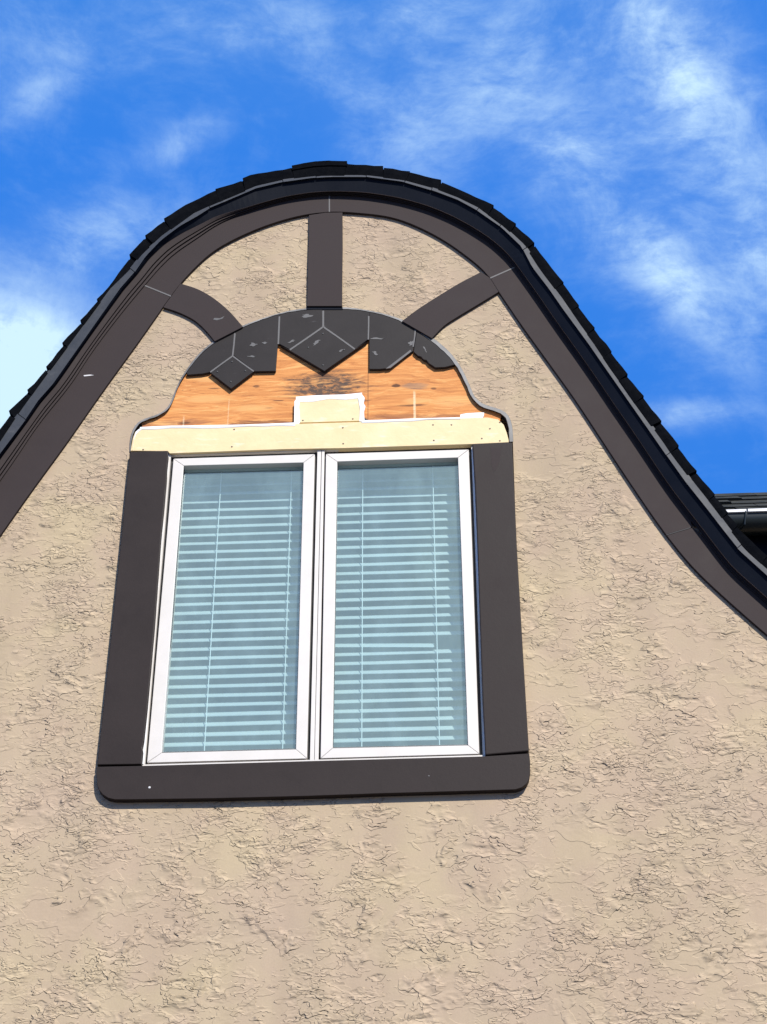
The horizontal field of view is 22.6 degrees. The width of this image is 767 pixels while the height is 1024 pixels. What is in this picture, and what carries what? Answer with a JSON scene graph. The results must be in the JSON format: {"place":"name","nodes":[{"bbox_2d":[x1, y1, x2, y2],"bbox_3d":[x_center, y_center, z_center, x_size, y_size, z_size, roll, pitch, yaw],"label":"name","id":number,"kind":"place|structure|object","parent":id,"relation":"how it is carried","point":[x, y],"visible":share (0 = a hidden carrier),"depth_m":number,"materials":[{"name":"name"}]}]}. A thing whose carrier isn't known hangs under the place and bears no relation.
{"place":"outdoors","nodes":[
{"label":"outdoors","id":0,"kind":"place"},
{"bbox_2d":[0,160,766,1023],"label":"house","id":1,"kind":"structure","parent":0,"point":[572,828],"depth_m":6.72,"materials":[{"name":"paint"}]},
{"bbox_2d":[164,470,302,750],"bbox_3d":[-0.524,0.344,6.952,0.481,1.353,0.060,-2,-38,2],"label":"window blind","id":2,"kind":"object","parent":1,"relation":"attached to","point":[237,474],"depth_m":6.91,"materials":[{"name":"grey plastic"}]},
{"bbox_2d":[97,442,529,802],"bbox_3d":[-0.236,0.377,6.839,1.449,1.512,0.135,-2,-38,2],"label":"window","id":3,"kind":"structure","parent":1,"relation":"in","point":[134,766],"depth_m":6.67,"materials":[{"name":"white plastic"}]},
{"bbox_2d":[334,465,466,746],"bbox_3d":[0.057,0.328,6.929,0.479,1.352,0.060,-2,-38,2],"label":"window blind","id":4,"kind":"object","parent":1,"relation":"attached to","point":[402,469],"depth_m":6.90,"materials":[{"name":"grey plastic"}]},
{"bbox_2d":[0,0,766,493],"label":"sky","id":5,"kind":"structure","parent":0,"point":[626,140],"materials":[{"name":"blue"}]},
{"label":"ground","id":6,"kind":"structure","parent":0,"visible":0},
{"bbox_2d":[715,492,766,554],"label":"house wing","id":7,"kind":"structure","parent":6,"relation":"on","point":[747,513],"depth_m":8.47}
]}

